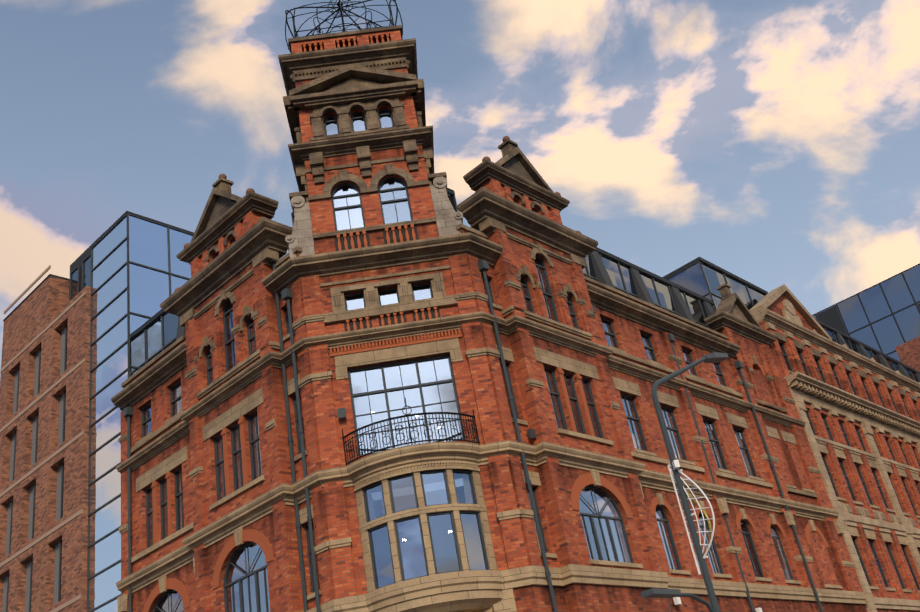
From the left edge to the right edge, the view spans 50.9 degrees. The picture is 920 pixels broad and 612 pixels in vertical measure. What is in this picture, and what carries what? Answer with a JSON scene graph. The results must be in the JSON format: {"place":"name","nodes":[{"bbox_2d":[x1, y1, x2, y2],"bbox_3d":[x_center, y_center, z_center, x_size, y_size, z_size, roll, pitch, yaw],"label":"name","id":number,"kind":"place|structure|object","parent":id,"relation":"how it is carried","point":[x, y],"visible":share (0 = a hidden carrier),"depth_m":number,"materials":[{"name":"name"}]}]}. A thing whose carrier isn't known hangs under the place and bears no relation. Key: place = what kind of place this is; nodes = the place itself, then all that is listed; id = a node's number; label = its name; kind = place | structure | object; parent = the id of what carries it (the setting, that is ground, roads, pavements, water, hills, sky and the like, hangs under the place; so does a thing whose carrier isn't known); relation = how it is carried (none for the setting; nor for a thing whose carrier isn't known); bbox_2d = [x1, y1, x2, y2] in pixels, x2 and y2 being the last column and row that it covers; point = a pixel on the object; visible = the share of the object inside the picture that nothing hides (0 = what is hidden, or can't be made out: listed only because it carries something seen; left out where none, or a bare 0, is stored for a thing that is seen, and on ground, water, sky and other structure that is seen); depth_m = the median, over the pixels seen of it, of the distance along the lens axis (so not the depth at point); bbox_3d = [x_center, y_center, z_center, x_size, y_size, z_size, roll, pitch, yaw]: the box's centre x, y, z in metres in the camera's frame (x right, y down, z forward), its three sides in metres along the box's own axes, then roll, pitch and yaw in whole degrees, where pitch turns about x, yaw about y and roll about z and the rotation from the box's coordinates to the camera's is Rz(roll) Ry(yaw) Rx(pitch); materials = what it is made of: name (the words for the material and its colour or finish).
{"place":"outdoors","nodes":[
{"label":"outdoors","id":0,"kind":"place"},
{"bbox_2d":[0,211,193,611],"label":"city buildings","id":1,"kind":"structure","parent":0,"point":[73,352],"depth_m":39.96,"materials":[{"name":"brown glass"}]},
{"bbox_2d":[0,0,919,375],"label":"sky","id":2,"kind":"structure","parent":0,"point":[773,144],"materials":[{"name":"blue"}]},
{"bbox_2d":[111,0,866,611],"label":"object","id":3,"kind":"structure","parent":0,"point":[389,382],"depth_m":30.94,"materials":[{"name":"red brick"}]},
{"bbox_2d":[144,188,919,382],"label":"roof extension","id":4,"kind":"object","parent":3,"relation":"attached to","point":[689,291],"visible":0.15,"depth_m":43.09,"materials":[{"name":"grey glass"}]},
{"bbox_2d":[812,263,919,371],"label":"glass building","id":5,"kind":"structure","parent":0,"point":[883,316],"depth_m":81.37,"materials":[{"name":"blue glass"}]},
{"bbox_3d":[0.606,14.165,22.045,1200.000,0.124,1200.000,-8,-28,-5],"label":"ground","id":6,"kind":"structure","parent":0,"visible":0},
{"bbox_2d":[640,352,728,611],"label":"street lamp","id":7,"kind":"object","parent":6,"relation":"on","point":[713,357],"visible":1,"depth_m":18.84,"materials":[{"name":"grey metal"}]},
{"bbox_2d":[749,284,919,611],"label":"building","id":8,"kind":"structure","parent":6,"relation":"on","point":[859,414],"depth_m":47.98,"materials":[{"name":"red brick"}]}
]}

